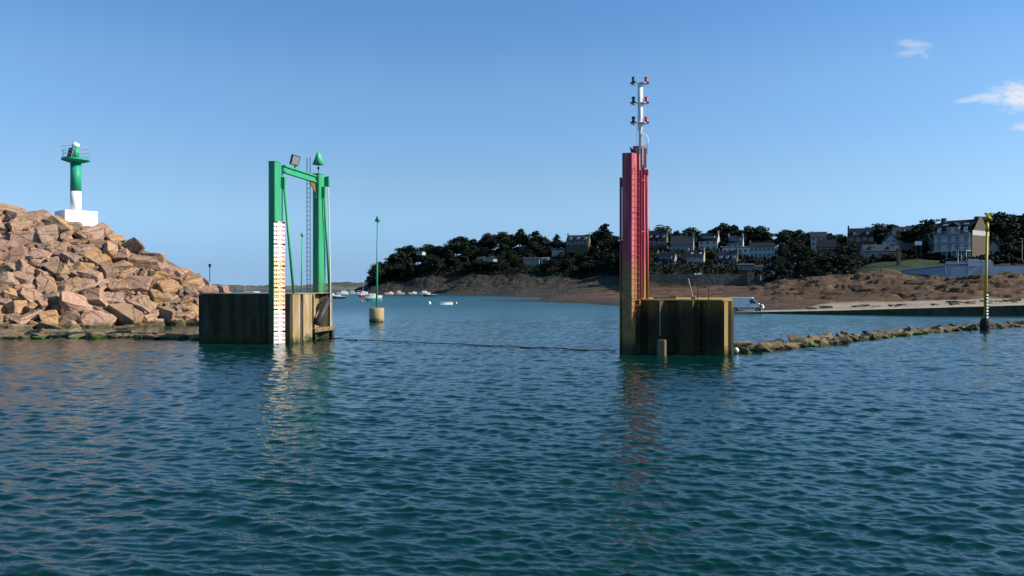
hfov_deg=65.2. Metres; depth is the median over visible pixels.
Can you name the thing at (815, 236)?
detached house
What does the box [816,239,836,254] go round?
detached house
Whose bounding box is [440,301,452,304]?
dinghy
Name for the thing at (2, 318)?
boulder
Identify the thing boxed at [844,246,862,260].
cypress tree
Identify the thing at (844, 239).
pine tree
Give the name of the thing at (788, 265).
cypress tree
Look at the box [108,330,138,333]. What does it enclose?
shore stone
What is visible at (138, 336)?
shore stone
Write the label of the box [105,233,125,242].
boulder
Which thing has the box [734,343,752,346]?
sill stone
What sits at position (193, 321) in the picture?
boulder
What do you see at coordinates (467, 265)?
broadleaf tree
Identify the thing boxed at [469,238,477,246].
cypress tree
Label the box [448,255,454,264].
cypress tree
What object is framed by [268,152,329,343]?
gate frame
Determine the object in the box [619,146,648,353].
red gate post
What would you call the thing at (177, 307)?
boulder
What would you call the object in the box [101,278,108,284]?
boulder
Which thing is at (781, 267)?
cypress tree
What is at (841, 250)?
pine tree
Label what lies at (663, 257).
detached house
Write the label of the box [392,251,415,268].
cypress tree
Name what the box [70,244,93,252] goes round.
boulder
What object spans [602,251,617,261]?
broadleaf tree
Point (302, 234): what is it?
green beacon
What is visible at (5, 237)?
boulder
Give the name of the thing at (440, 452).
water
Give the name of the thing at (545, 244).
cypress tree
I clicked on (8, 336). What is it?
shore stone
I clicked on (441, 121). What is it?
sky
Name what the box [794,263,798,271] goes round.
cypress tree
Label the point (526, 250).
villa
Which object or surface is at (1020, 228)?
cypress tree
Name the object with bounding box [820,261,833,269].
broadleaf tree
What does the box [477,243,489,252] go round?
pine tree
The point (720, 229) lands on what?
pine tree
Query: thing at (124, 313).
boulder
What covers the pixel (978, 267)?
terrace wall
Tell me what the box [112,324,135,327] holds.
boulder
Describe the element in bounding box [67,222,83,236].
boulder
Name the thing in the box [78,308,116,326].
boulder
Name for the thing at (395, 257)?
pine tree
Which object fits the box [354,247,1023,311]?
terrain
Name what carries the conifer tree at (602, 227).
on the terrain at (880, 284)
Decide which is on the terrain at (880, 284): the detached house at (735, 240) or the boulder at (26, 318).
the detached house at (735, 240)
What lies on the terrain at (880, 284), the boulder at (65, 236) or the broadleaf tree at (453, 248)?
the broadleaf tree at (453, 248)
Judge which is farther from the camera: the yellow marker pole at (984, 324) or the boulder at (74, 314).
the boulder at (74, 314)
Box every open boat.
[332,295,345,298]
[366,297,382,301]
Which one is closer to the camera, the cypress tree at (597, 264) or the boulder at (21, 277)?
the boulder at (21, 277)
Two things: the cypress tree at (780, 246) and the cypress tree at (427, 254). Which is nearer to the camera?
the cypress tree at (780, 246)
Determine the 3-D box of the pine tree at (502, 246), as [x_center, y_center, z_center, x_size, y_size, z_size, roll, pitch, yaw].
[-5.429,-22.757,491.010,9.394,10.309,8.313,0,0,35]
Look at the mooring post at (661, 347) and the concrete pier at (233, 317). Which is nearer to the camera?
the mooring post at (661, 347)
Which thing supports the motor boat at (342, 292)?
on the water
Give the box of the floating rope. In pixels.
[328,338,614,350]
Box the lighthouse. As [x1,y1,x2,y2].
[55,142,97,225]
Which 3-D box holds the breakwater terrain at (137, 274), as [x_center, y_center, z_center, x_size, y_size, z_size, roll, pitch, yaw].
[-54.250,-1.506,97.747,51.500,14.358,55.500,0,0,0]
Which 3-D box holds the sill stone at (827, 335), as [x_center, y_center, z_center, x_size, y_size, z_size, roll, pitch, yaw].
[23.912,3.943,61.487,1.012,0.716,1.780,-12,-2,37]
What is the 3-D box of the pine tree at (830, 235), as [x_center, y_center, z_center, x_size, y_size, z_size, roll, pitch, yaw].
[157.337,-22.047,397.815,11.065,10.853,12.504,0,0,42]
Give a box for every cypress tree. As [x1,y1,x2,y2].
[365,272,375,284]
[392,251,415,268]
[408,264,419,274]
[413,248,430,263]
[422,257,431,266]
[424,257,441,269]
[429,245,437,256]
[433,260,447,271]
[443,249,454,260]
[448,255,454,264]
[453,258,461,267]
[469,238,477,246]
[469,245,480,258]
[475,259,487,268]
[479,232,495,249]
[494,255,508,269]
[504,250,520,264]
[526,250,534,256]
[527,230,539,246]
[536,246,549,256]
[538,237,548,248]
[539,259,550,269]
[545,246,552,254]
[557,251,563,259]
[558,254,572,269]
[585,256,593,262]
[590,260,603,270]
[592,247,601,259]
[598,229,612,247]
[602,232,612,246]
[605,253,619,270]
[609,236,619,251]
[704,260,713,267]
[718,222,729,242]
[743,230,758,245]
[754,227,769,242]
[756,225,769,230]
[770,260,778,269]
[774,264,785,275]
[775,243,785,255]
[778,247,791,257]
[784,261,793,270]
[793,229,804,239]
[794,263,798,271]
[796,245,809,256]
[804,262,816,271]
[822,252,835,269]
[834,254,844,269]
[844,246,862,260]
[874,226,891,244]
[913,222,935,250]
[917,239,930,253]
[984,217,1002,237]
[989,233,1002,246]
[999,235,1008,241]
[1001,235,1015,245]
[1004,214,1022,240]
[1012,241,1023,256]
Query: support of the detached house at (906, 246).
on the terrain at (880, 284)
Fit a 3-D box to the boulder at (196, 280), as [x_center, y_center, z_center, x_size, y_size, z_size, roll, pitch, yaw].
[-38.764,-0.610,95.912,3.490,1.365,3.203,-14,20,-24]
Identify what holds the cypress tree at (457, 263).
on the terrain at (880, 284)
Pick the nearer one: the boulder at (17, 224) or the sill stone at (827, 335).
the sill stone at (827, 335)
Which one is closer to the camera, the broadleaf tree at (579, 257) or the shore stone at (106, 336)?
the shore stone at (106, 336)
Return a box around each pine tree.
[388,253,411,264]
[391,264,406,277]
[394,245,420,256]
[407,249,418,259]
[418,244,431,249]
[428,246,447,258]
[447,236,467,243]
[459,249,475,261]
[473,260,486,269]
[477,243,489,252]
[479,247,495,255]
[484,237,498,250]
[490,231,511,240]
[494,243,508,250]
[496,263,505,271]
[518,247,524,254]
[547,259,558,268]
[582,263,596,273]
[594,241,607,249]
[609,240,619,251]
[682,227,702,237]
[706,225,730,246]
[718,241,728,246]
[719,227,749,240]
[721,230,737,237]
[744,228,761,236]
[752,231,774,242]
[773,229,795,236]
[798,255,813,262]
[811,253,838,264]
[826,233,834,238]
[828,234,846,239]
[833,246,847,256]
[837,236,846,245]
[865,223,885,230]
[874,224,901,236]
[895,224,929,242]
[908,219,940,240]
[973,211,1023,221]
[988,216,1023,239]
[993,242,1023,254]
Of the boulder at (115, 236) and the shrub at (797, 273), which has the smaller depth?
the boulder at (115, 236)
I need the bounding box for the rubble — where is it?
[0,214,217,328]
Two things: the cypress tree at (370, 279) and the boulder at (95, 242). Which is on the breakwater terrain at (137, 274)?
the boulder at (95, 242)
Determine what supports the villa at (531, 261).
on the terrain at (880, 284)
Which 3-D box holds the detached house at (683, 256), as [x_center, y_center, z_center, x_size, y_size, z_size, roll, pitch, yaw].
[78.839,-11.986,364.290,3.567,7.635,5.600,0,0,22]
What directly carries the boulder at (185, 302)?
on the breakwater terrain at (137, 274)
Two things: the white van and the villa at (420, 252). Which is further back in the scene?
the villa at (420, 252)
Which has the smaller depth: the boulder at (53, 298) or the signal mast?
the signal mast
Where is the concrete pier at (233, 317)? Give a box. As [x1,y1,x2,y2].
[199,187,334,343]
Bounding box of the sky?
[0,0,1023,285]
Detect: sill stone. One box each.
[734,341,755,344]
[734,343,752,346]
[734,345,751,353]
[745,342,763,351]
[762,346,772,351]
[763,341,782,348]
[769,338,787,348]
[785,337,807,344]
[786,341,798,348]
[787,334,814,343]
[806,335,829,341]
[813,338,829,345]
[818,333,831,339]
[829,340,837,344]
[832,335,848,343]
[840,331,848,335]
[863,333,881,338]
[888,330,900,334]
[898,332,907,335]
[902,326,912,331]
[911,331,922,334]
[919,327,928,330]
[942,326,951,331]
[962,325,972,329]
[992,323,1003,328]
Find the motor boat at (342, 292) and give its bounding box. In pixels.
[336,291,347,294]
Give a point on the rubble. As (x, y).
(181, 294)
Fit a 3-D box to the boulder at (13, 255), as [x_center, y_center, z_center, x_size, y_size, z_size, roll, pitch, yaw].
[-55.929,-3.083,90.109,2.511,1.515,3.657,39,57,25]
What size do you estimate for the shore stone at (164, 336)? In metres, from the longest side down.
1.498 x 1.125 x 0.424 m
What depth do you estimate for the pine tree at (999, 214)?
317.13 m
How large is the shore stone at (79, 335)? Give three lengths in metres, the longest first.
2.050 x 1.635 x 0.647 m
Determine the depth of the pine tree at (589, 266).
425.01 m
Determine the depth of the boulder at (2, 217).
95.06 m
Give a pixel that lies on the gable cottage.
(993, 246)
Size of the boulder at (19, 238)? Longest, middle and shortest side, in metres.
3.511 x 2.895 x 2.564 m
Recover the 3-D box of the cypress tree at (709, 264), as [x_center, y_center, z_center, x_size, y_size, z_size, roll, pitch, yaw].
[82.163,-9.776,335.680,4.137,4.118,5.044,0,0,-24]
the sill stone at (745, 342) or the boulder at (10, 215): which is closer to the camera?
the sill stone at (745, 342)
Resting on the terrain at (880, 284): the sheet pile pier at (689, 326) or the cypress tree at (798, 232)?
the cypress tree at (798, 232)
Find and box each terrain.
[0,329,143,339]
[21,237,211,325]
[212,282,366,289]
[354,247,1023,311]
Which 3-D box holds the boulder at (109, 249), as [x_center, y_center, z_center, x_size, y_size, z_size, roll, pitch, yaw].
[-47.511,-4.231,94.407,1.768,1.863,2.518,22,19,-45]
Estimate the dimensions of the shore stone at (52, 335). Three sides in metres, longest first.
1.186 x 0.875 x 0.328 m
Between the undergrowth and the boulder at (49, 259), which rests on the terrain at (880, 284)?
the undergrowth
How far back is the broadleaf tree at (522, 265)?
450.41 m
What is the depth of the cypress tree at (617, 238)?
449.14 m
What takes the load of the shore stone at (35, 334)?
on the shore shelf terrain at (62, 338)
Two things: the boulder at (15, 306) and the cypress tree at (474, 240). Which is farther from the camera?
the cypress tree at (474, 240)
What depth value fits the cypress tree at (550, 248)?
473.62 m
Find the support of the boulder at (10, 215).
on the breakwater terrain at (137, 274)
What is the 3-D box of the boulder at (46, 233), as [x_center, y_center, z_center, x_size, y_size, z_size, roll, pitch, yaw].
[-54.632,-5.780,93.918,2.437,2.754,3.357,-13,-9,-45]
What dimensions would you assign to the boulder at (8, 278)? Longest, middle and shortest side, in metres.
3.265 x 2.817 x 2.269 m
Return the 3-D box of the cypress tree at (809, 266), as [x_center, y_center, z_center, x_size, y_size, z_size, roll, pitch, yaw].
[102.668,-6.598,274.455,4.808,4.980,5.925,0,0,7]
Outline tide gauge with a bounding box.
[273,221,284,343]
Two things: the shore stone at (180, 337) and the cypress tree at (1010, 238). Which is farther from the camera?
the cypress tree at (1010, 238)
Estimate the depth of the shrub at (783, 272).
288.46 m
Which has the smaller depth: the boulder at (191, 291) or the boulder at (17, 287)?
the boulder at (17, 287)
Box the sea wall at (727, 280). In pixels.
[649,272,761,285]
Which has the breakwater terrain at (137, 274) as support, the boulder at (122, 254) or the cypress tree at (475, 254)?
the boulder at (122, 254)
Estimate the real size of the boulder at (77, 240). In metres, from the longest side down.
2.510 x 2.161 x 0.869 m
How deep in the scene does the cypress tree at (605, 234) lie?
463.11 m
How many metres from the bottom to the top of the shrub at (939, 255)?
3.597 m
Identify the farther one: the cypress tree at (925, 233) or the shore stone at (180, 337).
the cypress tree at (925, 233)
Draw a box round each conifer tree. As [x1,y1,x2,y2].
[514,228,527,246]
[546,234,564,247]
[593,223,619,246]
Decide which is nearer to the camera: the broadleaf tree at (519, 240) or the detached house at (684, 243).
the detached house at (684, 243)
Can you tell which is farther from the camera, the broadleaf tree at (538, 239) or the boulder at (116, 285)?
the broadleaf tree at (538, 239)
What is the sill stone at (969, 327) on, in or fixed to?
on the rubble bank terrain
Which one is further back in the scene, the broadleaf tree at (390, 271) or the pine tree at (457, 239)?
the pine tree at (457, 239)
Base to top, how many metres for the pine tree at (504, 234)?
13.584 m
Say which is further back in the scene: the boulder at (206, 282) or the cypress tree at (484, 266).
the cypress tree at (484, 266)
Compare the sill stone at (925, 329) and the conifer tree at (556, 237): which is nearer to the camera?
the sill stone at (925, 329)
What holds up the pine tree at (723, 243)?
on the terrain at (880, 284)
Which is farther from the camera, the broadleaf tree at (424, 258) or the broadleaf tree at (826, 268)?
the broadleaf tree at (424, 258)
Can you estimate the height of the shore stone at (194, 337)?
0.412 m
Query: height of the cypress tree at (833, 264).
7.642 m
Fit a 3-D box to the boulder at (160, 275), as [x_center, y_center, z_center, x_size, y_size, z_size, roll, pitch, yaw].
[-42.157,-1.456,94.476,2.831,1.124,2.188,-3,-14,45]
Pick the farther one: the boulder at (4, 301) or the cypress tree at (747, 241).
the cypress tree at (747, 241)
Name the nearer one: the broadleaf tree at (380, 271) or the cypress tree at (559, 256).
the cypress tree at (559, 256)
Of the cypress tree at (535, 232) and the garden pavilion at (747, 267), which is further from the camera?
the cypress tree at (535, 232)
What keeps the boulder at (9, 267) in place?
on the breakwater terrain at (137, 274)
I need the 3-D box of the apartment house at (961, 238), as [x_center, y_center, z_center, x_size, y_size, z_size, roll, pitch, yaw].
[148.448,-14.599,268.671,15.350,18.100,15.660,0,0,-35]
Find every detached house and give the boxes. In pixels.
[649,228,667,248]
[655,250,676,263]
[670,233,693,251]
[680,253,686,260]
[687,247,705,263]
[698,231,719,249]
[717,248,738,263]
[727,233,743,245]
[750,240,778,259]
[810,232,826,251]
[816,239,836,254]
[847,225,873,246]
[881,230,896,243]
[892,227,912,250]
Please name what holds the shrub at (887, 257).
on the terrain at (880, 284)
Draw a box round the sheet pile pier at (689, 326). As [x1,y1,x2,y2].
[621,286,733,355]
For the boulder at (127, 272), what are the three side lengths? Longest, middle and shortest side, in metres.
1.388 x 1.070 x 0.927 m
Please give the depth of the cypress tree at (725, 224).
422.38 m
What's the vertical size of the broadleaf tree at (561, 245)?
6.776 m
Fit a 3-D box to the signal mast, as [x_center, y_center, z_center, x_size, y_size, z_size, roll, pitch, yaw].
[8.619,-6.764,53.939,1.310,14.979,0.578,0,0,0]
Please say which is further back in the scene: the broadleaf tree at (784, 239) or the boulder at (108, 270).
the broadleaf tree at (784, 239)
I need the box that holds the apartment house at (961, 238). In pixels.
[926,216,988,260]
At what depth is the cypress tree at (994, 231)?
312.59 m
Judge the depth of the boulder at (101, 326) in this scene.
84.30 m
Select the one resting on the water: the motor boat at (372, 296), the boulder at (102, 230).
the motor boat at (372, 296)
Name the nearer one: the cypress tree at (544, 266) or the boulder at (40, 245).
the boulder at (40, 245)
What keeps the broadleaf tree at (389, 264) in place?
on the terrain at (880, 284)
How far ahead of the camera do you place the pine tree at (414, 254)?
512.09 m
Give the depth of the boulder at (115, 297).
88.90 m
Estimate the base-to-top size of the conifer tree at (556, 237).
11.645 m
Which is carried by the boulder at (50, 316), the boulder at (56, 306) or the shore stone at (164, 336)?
the boulder at (56, 306)
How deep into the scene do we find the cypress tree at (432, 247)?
515.22 m
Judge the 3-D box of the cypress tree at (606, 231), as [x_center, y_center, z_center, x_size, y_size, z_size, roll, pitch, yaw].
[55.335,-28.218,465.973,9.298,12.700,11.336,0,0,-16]
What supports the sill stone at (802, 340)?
on the rubble bank terrain
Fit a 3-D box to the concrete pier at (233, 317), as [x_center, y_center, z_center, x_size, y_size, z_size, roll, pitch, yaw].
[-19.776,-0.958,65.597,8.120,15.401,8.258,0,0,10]
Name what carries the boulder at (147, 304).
on the breakwater terrain at (137, 274)
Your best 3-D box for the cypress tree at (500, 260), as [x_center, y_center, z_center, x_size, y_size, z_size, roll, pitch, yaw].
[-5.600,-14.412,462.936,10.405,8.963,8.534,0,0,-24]
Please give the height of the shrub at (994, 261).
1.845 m
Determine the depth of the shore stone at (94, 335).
66.81 m
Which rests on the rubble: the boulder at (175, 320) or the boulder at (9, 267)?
the boulder at (175, 320)
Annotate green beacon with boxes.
[301,232,303,292]
[369,216,383,321]
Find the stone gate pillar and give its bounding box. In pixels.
[896,249,901,264]
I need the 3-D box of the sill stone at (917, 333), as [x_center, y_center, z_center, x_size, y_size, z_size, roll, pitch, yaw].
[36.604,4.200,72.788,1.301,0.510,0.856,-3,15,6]
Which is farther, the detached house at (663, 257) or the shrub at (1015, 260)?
the detached house at (663, 257)
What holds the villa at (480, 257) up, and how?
on the terrain at (880, 284)
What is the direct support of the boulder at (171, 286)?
on the breakwater terrain at (137, 274)
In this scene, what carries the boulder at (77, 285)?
on the breakwater terrain at (137, 274)
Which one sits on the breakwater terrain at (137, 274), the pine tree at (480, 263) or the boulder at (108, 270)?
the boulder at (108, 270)
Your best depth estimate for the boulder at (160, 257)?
96.03 m
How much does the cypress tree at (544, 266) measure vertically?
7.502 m
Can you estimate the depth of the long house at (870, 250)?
285.00 m
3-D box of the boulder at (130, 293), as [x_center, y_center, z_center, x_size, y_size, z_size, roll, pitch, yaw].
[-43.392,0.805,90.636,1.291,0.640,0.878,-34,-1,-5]
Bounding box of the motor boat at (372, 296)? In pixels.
[366,294,381,297]
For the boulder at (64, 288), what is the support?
on the breakwater terrain at (137, 274)
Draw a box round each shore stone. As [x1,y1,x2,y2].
[0,330,13,333]
[0,334,18,338]
[9,331,25,333]
[17,335,30,338]
[24,328,47,334]
[30,333,47,336]
[32,335,50,338]
[46,329,56,332]
[48,333,61,337]
[53,326,81,332]
[68,332,89,338]
[84,332,104,338]
[103,333,121,337]
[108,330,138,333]
[113,334,128,337]
[132,334,143,338]
[141,334,158,338]
[159,335,176,338]
[168,334,187,339]
[189,335,198,339]
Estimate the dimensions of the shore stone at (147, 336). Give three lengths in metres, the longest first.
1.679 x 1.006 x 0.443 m
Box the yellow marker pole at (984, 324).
[979,212,992,330]
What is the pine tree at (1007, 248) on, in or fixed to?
on the terrain at (880, 284)
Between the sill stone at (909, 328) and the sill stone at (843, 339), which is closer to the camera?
the sill stone at (843, 339)
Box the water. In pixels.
[0,290,1023,575]
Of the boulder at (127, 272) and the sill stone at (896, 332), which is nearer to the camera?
the sill stone at (896, 332)
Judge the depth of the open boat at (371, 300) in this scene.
227.13 m
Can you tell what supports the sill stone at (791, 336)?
on the rubble bank terrain
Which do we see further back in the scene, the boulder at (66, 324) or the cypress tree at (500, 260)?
the cypress tree at (500, 260)
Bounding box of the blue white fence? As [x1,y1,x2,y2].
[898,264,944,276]
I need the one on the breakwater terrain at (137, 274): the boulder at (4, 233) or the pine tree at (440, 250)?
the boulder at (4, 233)
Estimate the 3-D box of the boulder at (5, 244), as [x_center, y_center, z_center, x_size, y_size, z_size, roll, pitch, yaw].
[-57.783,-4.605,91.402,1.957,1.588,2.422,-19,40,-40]
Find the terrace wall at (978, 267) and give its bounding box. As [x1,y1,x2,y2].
[945,259,1023,276]
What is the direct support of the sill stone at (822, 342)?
on the rubble bank terrain
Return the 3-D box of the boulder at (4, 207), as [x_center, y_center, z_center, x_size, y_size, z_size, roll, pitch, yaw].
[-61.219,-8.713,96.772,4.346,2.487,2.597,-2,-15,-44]
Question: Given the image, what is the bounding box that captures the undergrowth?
[368,246,1023,286]
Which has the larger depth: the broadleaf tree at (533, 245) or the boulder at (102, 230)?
the broadleaf tree at (533, 245)
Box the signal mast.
[630,77,648,169]
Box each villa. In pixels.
[416,251,425,254]
[476,256,486,260]
[485,256,496,261]
[523,257,540,266]
[524,247,534,253]
[541,257,550,262]
[552,248,566,256]
[566,233,590,252]
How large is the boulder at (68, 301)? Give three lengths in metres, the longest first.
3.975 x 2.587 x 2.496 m
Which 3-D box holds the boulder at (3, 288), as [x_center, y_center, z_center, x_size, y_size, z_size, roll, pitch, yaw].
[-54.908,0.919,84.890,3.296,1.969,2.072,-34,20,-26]
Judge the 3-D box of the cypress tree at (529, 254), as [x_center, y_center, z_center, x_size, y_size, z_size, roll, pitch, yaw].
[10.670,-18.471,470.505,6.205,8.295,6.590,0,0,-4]
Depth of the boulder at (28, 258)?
89.78 m
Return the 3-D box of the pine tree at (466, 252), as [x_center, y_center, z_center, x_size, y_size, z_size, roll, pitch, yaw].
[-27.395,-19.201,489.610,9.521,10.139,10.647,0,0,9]
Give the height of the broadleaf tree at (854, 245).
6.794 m
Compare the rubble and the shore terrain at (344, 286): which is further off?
the shore terrain at (344, 286)
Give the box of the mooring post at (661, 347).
[657,339,666,355]
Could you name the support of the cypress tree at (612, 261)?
on the terrain at (880, 284)
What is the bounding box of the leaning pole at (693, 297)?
[688,279,695,298]
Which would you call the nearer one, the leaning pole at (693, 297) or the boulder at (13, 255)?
the leaning pole at (693, 297)
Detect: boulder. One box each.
[0,203,25,213]
[0,214,5,221]
[0,223,7,231]
[0,231,8,235]
[0,235,9,239]
[0,239,16,252]
[0,245,28,262]
[0,263,15,272]
[0,271,19,288]
[0,285,9,298]
[0,298,11,304]
[0,313,16,328]
[2,300,27,313]
[3,287,22,300]
[4,210,22,221]
[6,324,32,329]
[7,217,32,231]
[9,312,19,321]
[10,230,37,247]
[12,309,42,324]
[14,271,35,283]
[14,283,31,290]
[15,258,38,275]
[18,284,42,309]
[19,209,51,220]
[24,256,34,261]
[25,302,37,309]
[28,248,51,258]
[29,259,45,267]
[29,320,38,328]
[31,220,45,226]
[34,224,58,242]
[35,268,47,275]
[35,271,57,293]
[36,241,52,249]
[36,297,48,308]
[37,321,65,328]
[39,309,58,324]
[41,258,70,279]
[41,292,59,306]
[44,256,58,261]
[45,215,73,236]
[46,240,70,250]
[51,302,60,310]
[52,249,67,259]
[55,274,69,282]
[57,280,69,288]
[57,285,70,292]
[57,320,80,328]
[59,291,92,314]
[59,309,80,321]
[60,231,73,242]
[60,251,82,262]
[66,278,97,293]
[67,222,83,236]
[69,267,80,277]
[70,237,93,244]
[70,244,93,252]
[71,261,95,269]
[74,222,114,238]
[77,269,104,283]
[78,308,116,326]
[79,288,108,305]
[80,247,112,265]
[87,325,104,327]
[89,239,103,246]
[92,266,99,270]
[93,304,113,314]
[97,282,106,290]
[99,263,118,278]
[101,241,117,259]
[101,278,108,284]
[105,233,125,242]
[105,292,124,303]
[106,278,128,293]
[107,240,120,244]
[107,302,143,325]
[111,260,132,270]
[112,248,131,261]
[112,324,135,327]
[119,269,132,275]
[123,237,144,254]
[124,276,152,294]
[124,291,135,296]
[126,294,156,313]
[127,254,157,273]
[130,267,139,271]
[136,323,151,325]
[139,270,147,275]
[140,252,165,262]
[142,313,156,322]
[147,270,167,279]
[148,289,173,302]
[149,277,158,289]
[151,309,159,315]
[152,318,164,325]
[154,260,168,270]
[156,306,175,323]
[157,279,182,294]
[161,268,175,278]
[167,265,193,277]
[169,298,176,304]
[170,317,182,324]
[171,276,182,281]
[173,304,182,311]
[175,312,194,319]
[176,297,193,306]
[179,273,204,287]
[183,284,198,297]
[185,302,198,314]
[185,317,198,324]
[193,298,198,305]
[196,285,219,293]
[203,278,211,285]
[216,285,228,292]
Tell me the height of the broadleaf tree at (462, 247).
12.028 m
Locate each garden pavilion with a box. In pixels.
[737,263,754,271]
[754,265,763,271]
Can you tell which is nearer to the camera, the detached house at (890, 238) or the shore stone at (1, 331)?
the shore stone at (1, 331)
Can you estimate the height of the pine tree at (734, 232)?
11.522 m
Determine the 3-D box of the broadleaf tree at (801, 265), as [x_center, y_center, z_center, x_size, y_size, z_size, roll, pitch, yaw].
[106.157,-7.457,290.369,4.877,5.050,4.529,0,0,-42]
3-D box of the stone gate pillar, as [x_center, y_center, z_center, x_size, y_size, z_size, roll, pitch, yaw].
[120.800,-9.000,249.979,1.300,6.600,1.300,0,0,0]
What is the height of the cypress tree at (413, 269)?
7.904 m
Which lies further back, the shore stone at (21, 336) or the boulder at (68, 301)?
the boulder at (68, 301)
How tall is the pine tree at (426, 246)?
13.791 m
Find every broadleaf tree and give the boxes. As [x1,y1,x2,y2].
[368,262,388,279]
[378,261,393,278]
[384,267,393,275]
[419,255,433,263]
[444,242,460,254]
[454,241,469,257]
[461,262,471,270]
[500,236,512,249]
[509,232,531,248]
[518,263,526,268]
[527,234,547,252]
[528,241,541,252]
[551,240,560,247]
[556,241,565,247]
[573,251,586,262]
[579,261,586,271]
[591,232,601,243]
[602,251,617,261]
[616,252,619,263]
[652,224,673,238]
[676,231,698,244]
[705,250,717,258]
[772,233,794,244]
[775,256,785,262]
[790,242,803,250]
[795,235,810,245]
[798,261,806,269]
[804,249,818,257]
[819,265,832,271]
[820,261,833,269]
[836,255,862,267]
[850,243,870,251]
[989,236,1001,245]
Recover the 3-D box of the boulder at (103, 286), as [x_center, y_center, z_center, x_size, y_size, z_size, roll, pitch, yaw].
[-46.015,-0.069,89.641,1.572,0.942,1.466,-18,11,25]
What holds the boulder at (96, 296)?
on the breakwater terrain at (137, 274)
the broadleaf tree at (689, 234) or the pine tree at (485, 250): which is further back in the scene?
the pine tree at (485, 250)
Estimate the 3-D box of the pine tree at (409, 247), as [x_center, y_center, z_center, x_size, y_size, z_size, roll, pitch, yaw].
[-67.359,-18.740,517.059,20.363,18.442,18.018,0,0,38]
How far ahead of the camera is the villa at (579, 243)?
458.47 m
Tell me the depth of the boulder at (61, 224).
94.69 m
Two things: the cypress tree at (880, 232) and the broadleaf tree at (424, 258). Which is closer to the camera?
the cypress tree at (880, 232)
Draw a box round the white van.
[730,297,763,311]
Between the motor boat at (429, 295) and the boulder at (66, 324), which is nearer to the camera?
the boulder at (66, 324)
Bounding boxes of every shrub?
[744,258,756,262]
[775,270,792,275]
[793,271,804,276]
[812,269,823,275]
[842,265,858,271]
[880,253,894,260]
[906,254,917,258]
[933,252,944,259]
[988,256,999,259]
[990,259,998,263]
[998,254,1013,263]
[1008,257,1023,264]
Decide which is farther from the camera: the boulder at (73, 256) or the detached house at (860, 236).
the detached house at (860, 236)
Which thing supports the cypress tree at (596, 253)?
on the terrain at (880, 284)
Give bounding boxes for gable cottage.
[989,240,999,254]
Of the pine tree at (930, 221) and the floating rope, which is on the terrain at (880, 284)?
the pine tree at (930, 221)
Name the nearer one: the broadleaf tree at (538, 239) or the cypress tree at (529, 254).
the cypress tree at (529, 254)
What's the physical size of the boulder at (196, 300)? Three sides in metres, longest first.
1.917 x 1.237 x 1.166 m
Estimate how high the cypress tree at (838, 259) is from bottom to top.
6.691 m
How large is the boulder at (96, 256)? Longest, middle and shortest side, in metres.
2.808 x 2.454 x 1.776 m
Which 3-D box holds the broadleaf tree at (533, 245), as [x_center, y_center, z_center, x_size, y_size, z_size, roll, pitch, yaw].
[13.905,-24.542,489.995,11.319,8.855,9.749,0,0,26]
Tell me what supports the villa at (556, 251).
on the terrain at (880, 284)
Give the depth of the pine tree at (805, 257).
292.97 m
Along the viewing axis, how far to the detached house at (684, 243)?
392.92 m
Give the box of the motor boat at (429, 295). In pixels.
[423,293,436,296]
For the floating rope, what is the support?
on the water
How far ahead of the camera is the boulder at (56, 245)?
92.42 m
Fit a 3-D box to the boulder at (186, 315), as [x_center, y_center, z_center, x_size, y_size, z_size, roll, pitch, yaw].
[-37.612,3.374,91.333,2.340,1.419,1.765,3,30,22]
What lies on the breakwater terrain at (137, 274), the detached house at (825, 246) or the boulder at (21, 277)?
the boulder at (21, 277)
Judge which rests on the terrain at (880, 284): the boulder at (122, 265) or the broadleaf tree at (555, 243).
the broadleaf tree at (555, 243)
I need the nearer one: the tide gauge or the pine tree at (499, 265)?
the tide gauge
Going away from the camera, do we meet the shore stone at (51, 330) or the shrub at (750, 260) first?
the shore stone at (51, 330)
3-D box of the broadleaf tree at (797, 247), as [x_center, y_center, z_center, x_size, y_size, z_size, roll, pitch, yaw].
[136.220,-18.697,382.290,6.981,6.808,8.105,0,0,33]
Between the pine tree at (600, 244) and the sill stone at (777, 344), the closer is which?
the sill stone at (777, 344)
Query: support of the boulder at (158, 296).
on the breakwater terrain at (137, 274)
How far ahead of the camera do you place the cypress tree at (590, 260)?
433.07 m
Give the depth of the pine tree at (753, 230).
417.04 m
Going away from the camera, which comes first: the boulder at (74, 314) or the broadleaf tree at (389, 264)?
the boulder at (74, 314)
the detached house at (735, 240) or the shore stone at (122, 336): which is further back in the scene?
the detached house at (735, 240)
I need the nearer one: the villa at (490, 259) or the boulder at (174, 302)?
the boulder at (174, 302)
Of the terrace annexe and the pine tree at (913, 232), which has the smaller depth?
the pine tree at (913, 232)
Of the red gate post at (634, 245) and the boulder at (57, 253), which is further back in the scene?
the boulder at (57, 253)
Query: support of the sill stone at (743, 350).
on the rubble bank terrain
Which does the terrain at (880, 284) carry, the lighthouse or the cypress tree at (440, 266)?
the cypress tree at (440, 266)
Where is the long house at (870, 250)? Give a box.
[860,241,899,258]
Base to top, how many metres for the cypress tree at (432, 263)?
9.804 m
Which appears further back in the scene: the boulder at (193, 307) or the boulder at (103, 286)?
the boulder at (193, 307)
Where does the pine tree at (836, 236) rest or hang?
on the terrain at (880, 284)
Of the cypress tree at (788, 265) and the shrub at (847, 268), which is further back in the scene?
the cypress tree at (788, 265)
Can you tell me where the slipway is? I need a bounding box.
[734,303,1023,315]
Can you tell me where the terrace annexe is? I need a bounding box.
[722,246,749,255]
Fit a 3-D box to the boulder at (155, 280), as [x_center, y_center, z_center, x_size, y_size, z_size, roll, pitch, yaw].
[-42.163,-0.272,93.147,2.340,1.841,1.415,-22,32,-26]

